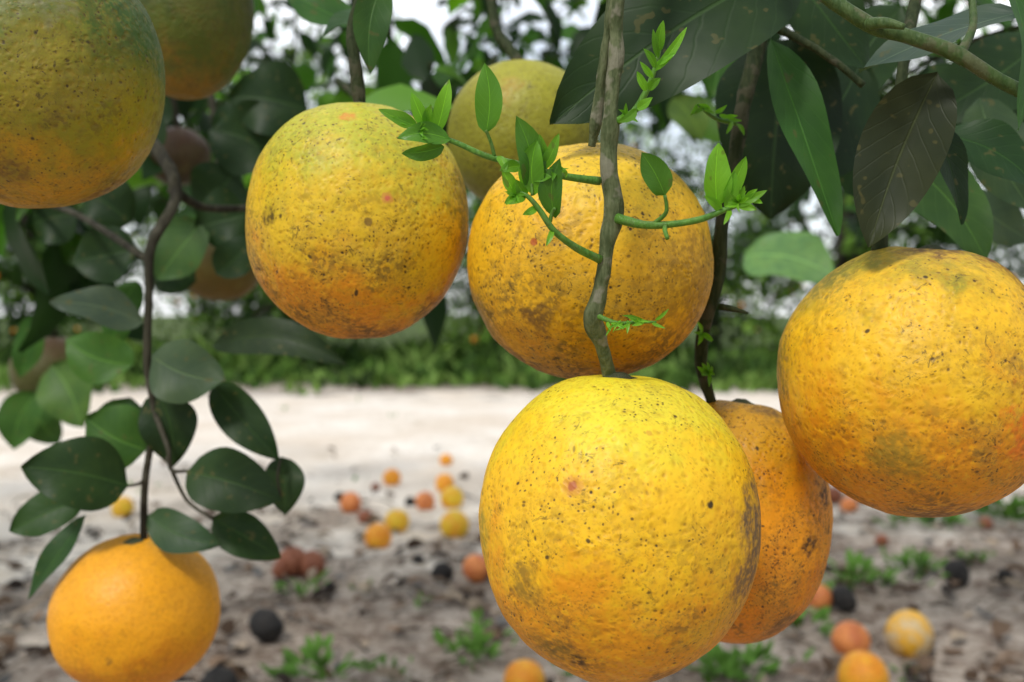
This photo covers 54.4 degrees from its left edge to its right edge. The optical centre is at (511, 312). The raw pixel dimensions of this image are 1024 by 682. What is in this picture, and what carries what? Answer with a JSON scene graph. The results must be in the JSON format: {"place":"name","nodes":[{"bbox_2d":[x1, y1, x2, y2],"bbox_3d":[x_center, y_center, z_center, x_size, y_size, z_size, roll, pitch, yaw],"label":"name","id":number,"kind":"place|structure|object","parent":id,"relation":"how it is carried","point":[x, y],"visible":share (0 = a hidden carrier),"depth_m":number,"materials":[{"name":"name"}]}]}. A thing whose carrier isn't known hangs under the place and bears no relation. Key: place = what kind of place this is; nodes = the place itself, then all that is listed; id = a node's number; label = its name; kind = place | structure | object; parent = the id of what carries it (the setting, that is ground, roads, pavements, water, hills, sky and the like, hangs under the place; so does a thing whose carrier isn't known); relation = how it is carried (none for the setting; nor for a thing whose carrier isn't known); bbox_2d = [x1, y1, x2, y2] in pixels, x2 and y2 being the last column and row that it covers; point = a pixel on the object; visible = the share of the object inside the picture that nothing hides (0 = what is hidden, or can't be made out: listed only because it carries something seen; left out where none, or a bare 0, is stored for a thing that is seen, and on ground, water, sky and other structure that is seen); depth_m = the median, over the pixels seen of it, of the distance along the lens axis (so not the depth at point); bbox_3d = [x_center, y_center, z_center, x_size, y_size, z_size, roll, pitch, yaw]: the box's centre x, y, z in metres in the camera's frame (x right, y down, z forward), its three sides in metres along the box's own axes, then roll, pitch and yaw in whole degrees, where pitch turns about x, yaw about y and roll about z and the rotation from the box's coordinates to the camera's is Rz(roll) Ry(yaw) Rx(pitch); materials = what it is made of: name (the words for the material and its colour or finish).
{"place":"outdoors","nodes":[
{"label":"outdoors","id":0,"kind":"place"},
{"bbox_2d":[0,316,1023,681],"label":"ground","id":1,"kind":"structure","parent":0,"point":[424,652],"depth_m":1.84,"materials":[{"name":"soil"}]},
{"bbox_2d":[0,202,129,340],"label":"orange tree","id":2,"kind":"object","parent":1,"relation":"on","point":[3,283],"visible":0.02,"depth_m":14.72,"materials":[{"name":"brown plant"}]},
{"bbox_2d":[0,110,199,357],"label":"orange tree","id":3,"kind":"object","parent":1,"relation":"on","point":[15,279],"visible":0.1,"depth_m":9.52,"materials":[{"name":"brown plant"}]},
{"bbox_2d":[130,228,322,338],"bbox_3d":[-4.135,-1.045,15.496,3.319,3.299,3.594,0,0,-11],"label":"orange tree","id":4,"kind":"object","parent":1,"relation":"on","point":[210,311],"visible":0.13,"depth_m":15.31,"materials":[{"name":"brown plant"}]},
{"bbox_2d":[116,0,383,367],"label":"orange tree","id":5,"kind":"object","parent":1,"relation":"on","point":[261,297],"visible":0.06,"depth_m":9.45,"materials":[{"name":"brown plant"}]},
{"bbox_2d":[0,322,785,395],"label":"grass","id":6,"kind":"structure","parent":1,"relation":"on","point":[396,363],"depth_m":7.88,"materials":[{"name":"green plant"}]},
{"bbox_2d":[419,200,486,343],"bbox_3d":[-0.306,-1.234,15.783,3.367,3.669,3.507,0,0,32],"label":"orange tree","id":7,"kind":"object","parent":1,"relation":"on","point":[457,303],"visible":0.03,"depth_m":15.51,"materials":[{"name":"brown plant"}]},
{"bbox_2d":[0,0,1023,598],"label":"orange tree","id":8,"kind":"object","parent":1,"relation":"on","point":[800,112],"visible":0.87,"depth_m":0.47,"materials":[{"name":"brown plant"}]},
{"bbox_2d":[8,336,67,390],"bbox_3d":[-0.439,0.054,0.950,0.074,0.063,0.076,0,0,0],"label":"orange","id":9,"kind":"object","parent":8,"relation":"hanging from","point":[54,350],"visible":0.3,"depth_m":0.92,"materials":[{"name":"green plant"}]},
{"bbox_2d":[0,0,164,208],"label":"orange","id":10,"kind":"object","parent":8,"relation":"hanging from","point":[82,93],"visible":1,"depth_m":0.31,"materials":[{"name":"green plant"}]},
{"bbox_2d":[47,534,220,681],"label":"orange","id":11,"kind":"object","parent":8,"relation":"hanging from","point":[130,608],"visible":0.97,"depth_m":0.47,"materials":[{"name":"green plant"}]},
{"bbox_2d":[150,127,210,185],"bbox_3d":[-0.319,-0.150,0.950,0.061,0.055,0.062,0,0,0],"label":"orange","id":12,"kind":"object","parent":8,"relation":"attached to","point":[187,149],"visible":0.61,"depth_m":0.93,"materials":[{"name":"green plant"}]},
{"bbox_2d":[140,0,253,99],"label":"orange","id":13,"kind":"object","parent":8,"relation":"hanging from","point":[205,45],"visible":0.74,"depth_m":0.48,"materials":[{"name":"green plant"}]},
{"bbox_2d":[188,242,257,300],"bbox_3d":[-0.249,-0.040,0.850,0.070,0.059,0.070,0,0,0],"label":"orange","id":14,"kind":"object","parent":8,"relation":"hanging from","point":[209,284],"visible":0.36,"depth_m":0.83,"materials":[{"name":"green plant"}]},
{"bbox_2d":[245,101,468,338],"bbox_3d":[-0.055,-0.033,0.362,0.081,0.086,0.081,0,3,-23],"label":"orange","id":15,"kind":"object","parent":8,"relation":"hanging from","point":[356,223],"visible":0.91,"depth_m":0.33,"materials":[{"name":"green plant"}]},
{"bbox_2d":[447,59,597,200],"bbox_3d":[0.005,-0.089,0.500,0.075,0.075,0.075,0,0,33],"label":"orange","id":16,"kind":"object","parent":8,"relation":"hanging from","point":[529,88],"visible":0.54,"depth_m":0.47,"materials":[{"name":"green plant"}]},
{"bbox_2d":[467,142,713,378],"bbox_3d":[0.027,-0.018,0.347,0.085,0.082,0.085,3,1,-11],"label":"orange","id":17,"kind":"object","parent":8,"relation":"attached to","point":[531,291],"visible":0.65,"depth_m":0.32,"materials":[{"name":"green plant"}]},
{"bbox_2d":[478,372,760,681],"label":"orange","id":18,"kind":"object","parent":8,"relation":"hanging from","point":[619,515],"visible":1,"depth_m":0.27,"materials":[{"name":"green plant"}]},
{"bbox_2d":[708,398,832,643],"bbox_3d":[0.082,0.076,0.366,0.069,0.088,0.069,5,-3,-29],"label":"orange","id":19,"kind":"object","parent":8,"relation":"hanging from","point":[795,499],"visible":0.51,"depth_m":0.34,"materials":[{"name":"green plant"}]},
{"bbox_2d":[777,245,1023,517],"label":"orange","id":20,"kind":"object","parent":8,"relation":"hanging from","point":[900,376],"visible":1,"depth_m":0.28,"materials":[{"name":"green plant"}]},
{"bbox_2d":[442,84,729,364],"bbox_3d":[0.462,-1.126,10.178,3.235,3.466,3.502,0,0,-1],"label":"orange tree","id":21,"kind":"object","parent":1,"relation":"on","point":[484,334],"visible":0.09,"depth_m":10.21,"materials":[{"name":"brown plant"}]},
{"bbox_2d":[634,102,830,349],"bbox_3d":[3.091,-1.277,14.753,3.674,3.762,3.322,0,0,-32],"label":"orange tree","id":22,"kind":"object","parent":1,"relation":"on","point":[727,293],"visible":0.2,"depth_m":14.63,"materials":[{"name":"brown plant"}]},
{"bbox_2d":[665,0,1022,355],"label":"orange tree","id":23,"kind":"object","parent":1,"relation":"on","point":[846,243],"visible":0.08,"depth_m":10.26,"materials":[{"name":"brown plant"}]},
{"bbox_2d":[793,164,1020,309],"bbox_3d":[6.233,-1.216,15.794,3.713,3.653,4.021,0,0,-37],"label":"orange tree","id":24,"kind":"object","parent":1,"relation":"on","point":[996,246],"visible":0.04,"depth_m":15.40,"materials":[{"name":"brown plant"}]},
{"bbox_2d":[991,209,1023,284],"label":"orange tree","id":25,"kind":"object","parent":1,"relation":"on","point":[1018,258],"visible":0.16,"depth_m":9.97,"materials":[{"name":"brown plant"}]},
{"bbox_2d":[0,386,1023,644],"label":"sandy path","id":26,"kind":"structure","parent":0,"point":[364,434],"depth_m":3.72,"materials":[{"name":"beige sand"}]},
{"bbox_2d":[111,496,134,516],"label":"fallen orange","id":27,"kind":"object","parent":26,"relation":"on","point":[122,506],"visible":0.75,"depth_m":2.61,"materials":[{"name":"food"}]},
{"bbox_2d":[199,666,237,681],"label":"rotten orange","id":28,"kind":"object","parent":26,"relation":"on","point":[218,674],"visible":1,"depth_m":1.38,"materials":[{"name":"food"}]},
{"bbox_2d":[248,608,284,642],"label":"rotten orange","id":29,"kind":"object","parent":26,"relation":"on","point":[265,625],"visible":1,"depth_m":1.63,"materials":[{"name":"food"}]},
{"bbox_2d":[271,558,288,577],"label":"rotten orange","id":30,"kind":"object","parent":26,"relation":"on","point":[280,568],"visible":1,"depth_m":2.04,"materials":[{"name":"brown food"}]},
{"bbox_2d":[280,546,304,575],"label":"rotten orange","id":31,"kind":"object","parent":26,"relation":"on","point":[292,556],"visible":0.76,"depth_m":2.06,"materials":[{"name":"brown food"}]},
{"bbox_2d":[301,549,325,577],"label":"rotten orange","id":32,"kind":"object","parent":26,"relation":"on","point":[312,558],"visible":0.91,"depth_m":2.06,"materials":[{"name":"brown food"}]},
{"bbox_2d":[323,581,335,594],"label":"rotten orange","id":33,"kind":"object","parent":26,"relation":"on","point":[329,584],"visible":0.69,"depth_m":1.92,"materials":[{"name":"food"}]},
{"bbox_2d":[334,492,343,500],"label":"rotten orange","id":34,"kind":"object","parent":26,"relation":"on","point":[338,496],"visible":0.65,"depth_m":2.90,"materials":[{"name":"food"}]},
{"bbox_2d":[340,492,360,513],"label":"fallen orange","id":35,"kind":"object","parent":26,"relation":"on","point":[350,502],"visible":1,"depth_m":2.69,"materials":[{"name":"orange food"}]},
{"bbox_2d":[357,510,372,523],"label":"rotten orange","id":36,"kind":"object","parent":26,"relation":"on","point":[363,516],"visible":0.94,"depth_m":2.58,"materials":[{"name":"brown food"}]},
{"bbox_2d":[371,483,379,489],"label":"rotten orange","id":37,"kind":"object","parent":26,"relation":"on","point":[375,486],"visible":0.89,"depth_m":3.08,"materials":[{"name":"brown food"}]},
{"bbox_2d":[364,523,391,549],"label":"fallen orange","id":38,"kind":"object","parent":26,"relation":"on","point":[377,535],"visible":0.94,"depth_m":2.30,"materials":[{"name":"orange food"}]},
{"bbox_2d":[383,469,400,485],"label":"fallen orange","id":39,"kind":"object","parent":26,"relation":"on","point":[391,477],"visible":0.98,"depth_m":3.15,"materials":[{"name":"orange food"}]},
{"bbox_2d":[385,509,408,531],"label":"fallen orange","id":40,"kind":"object","parent":26,"relation":"on","point":[398,519],"visible":0.86,"depth_m":2.49,"materials":[{"name":"food"}]},
{"bbox_2d":[405,496,414,505],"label":"rotten orange","id":41,"kind":"object","parent":26,"relation":"on","point":[409,501],"visible":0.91,"depth_m":2.83,"materials":[{"name":"food"}]},
{"bbox_2d":[412,554,423,563],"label":"rotten orange","id":42,"kind":"object","parent":26,"relation":"on","point":[417,558],"visible":1,"depth_m":2.15,"materials":[{"name":"food"}]},
{"bbox_2d":[415,491,434,509],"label":"fallen orange","id":43,"kind":"object","parent":26,"relation":"on","point":[424,500],"visible":0.97,"depth_m":2.72,"materials":[{"name":"orange food"}]},
{"bbox_2d":[431,562,453,583],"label":"rotten orange","id":44,"kind":"object","parent":26,"relation":"on","point":[444,570],"visible":0.85,"depth_m":2.02,"materials":[{"name":"food"}]},
{"bbox_2d":[435,473,453,491],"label":"fallen orange","id":45,"kind":"object","parent":26,"relation":"on","point":[444,481],"visible":0.85,"depth_m":3.06,"materials":[{"name":"orange food"}]},
{"bbox_2d":[439,454,452,464],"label":"fallen orange","id":46,"kind":"object","parent":26,"relation":"on","point":[445,459],"visible":0.99,"depth_m":3.57,"materials":[{"name":"orange food"}]},
{"bbox_2d":[440,486,463,508],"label":"fallen orange","id":47,"kind":"object","parent":26,"relation":"on","point":[451,497],"visible":0.96,"depth_m":2.76,"materials":[{"name":"food"}]},
{"bbox_2d":[440,510,468,538],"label":"fallen orange","id":48,"kind":"object","parent":26,"relation":"on","point":[454,523],"visible":0.98,"depth_m":2.43,"materials":[{"name":"food"}]},
{"bbox_2d":[462,554,487,581],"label":"fallen orange","id":49,"kind":"object","parent":26,"relation":"on","point":[474,568],"visible":0.84,"depth_m":2.00,"materials":[{"name":"orange food"}]},
{"bbox_2d":[0,467,1015,681],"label":"fallen twigs","id":50,"kind":"object","parent":26,"relation":"on","point":[473,653],"visible":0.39,"depth_m":1.74,"materials":[{"name":"brown wood"}]},
{"bbox_2d":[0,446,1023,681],"bbox_3d":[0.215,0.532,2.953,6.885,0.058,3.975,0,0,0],"label":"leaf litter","id":51,"kind":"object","parent":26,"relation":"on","point":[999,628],"visible":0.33,"depth_m":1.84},
{"bbox_2d":[128,397,1023,681],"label":"weeds","id":52,"kind":"object","parent":26,"relation":"on","point":[728,663],"visible":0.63,"depth_m":1.60,"materials":[{"name":"green plant"}]},
{"bbox_2d":[830,486,842,504],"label":"rotten orange","id":53,"kind":"object","parent":26,"relation":"on","point":[836,496],"visible":0.49,"depth_m":2.83,"materials":[{"name":"brown food"}]},
{"bbox_2d":[831,585,856,612],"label":"rotten orange","id":54,"kind":"object","parent":26,"relation":"on","point":[844,598],"visible":0.99,"depth_m":1.80,"materials":[{"name":"food"}]},
{"bbox_2d":[840,497,857,512],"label":"fallen orange","id":55,"kind":"object","parent":26,"relation":"on","point":[848,504],"visible":0.86,"depth_m":2.71,"materials":[{"name":"orange food"}]},
{"bbox_2d":[875,534,888,546],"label":"rotten orange","id":56,"kind":"object","parent":26,"relation":"on","point":[882,539],"visible":0.97,"depth_m":2.32,"materials":[{"name":"brown food"}]},
{"bbox_2d":[885,610,933,658],"bbox_3d":[0.645,0.522,1.615,0.076,0.076,0.071,-22,32,-36],"label":"fallen orange","id":57,"kind":"object","parent":26,"relation":"on","point":[909,634],"visible":0.97,"depth_m":1.59,"materials":[{"name":"food"}]},
{"bbox_2d":[943,559,969,587],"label":"rotten orange","id":58,"kind":"object","parent":26,"relation":"on","point":[956,570],"visible":0.91,"depth_m":1.98,"materials":[{"name":"food"}]},
{"bbox_2d":[979,516,993,529],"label":"rotten orange","id":59,"kind":"object","parent":26,"relation":"on","point":[987,521],"visible":0.85,"depth_m":2.52,"materials":[{"name":"brown food"}]},
{"bbox_2d":[997,569,1014,585],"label":"rotten orange","id":60,"kind":"object","parent":26,"relation":"on","point":[1002,574],"visible":0.77,"depth_m":2.00,"materials":[{"name":"food"}]},
{"bbox_2d":[0,0,1023,315],"label":"sky","id":61,"kind":"structure","parent":0,"point":[427,12],"materials":[{"name":"white"}]},
{"bbox_2d":[504,659,544,681],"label":"fallen orange","id":62,"kind":"object","parent":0,"point":[524,670],"visible":1,"depth_m":1.40,"materials":[{"name":"orange food"}]},
{"bbox_2d":[809,584,831,609],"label":"fallen orange","id":63,"kind":"object","parent":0,"point":[822,596],"visible":0.56,"depth_m":1.81,"materials":[{"name":"orange food"}]},
{"bbox_2d":[831,621,870,654],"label":"fallen orange","id":64,"kind":"object","parent":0,"point":[847,637],"visible":0.84,"depth_m":1.57,"materials":[{"name":"orange food"}]},
{"bbox_2d":[838,651,889,681],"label":"fallen orange","id":65,"kind":"object","parent":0,"point":[860,666],"visible":1,"depth_m":1.41,"materials":[{"name":"orange food"}]},
{"bbox_2d":[921,518,933,523],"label":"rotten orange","id":66,"kind":"object","parent":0,"point":[931,520],"visible":0.27,"depth_m":2.54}
]}

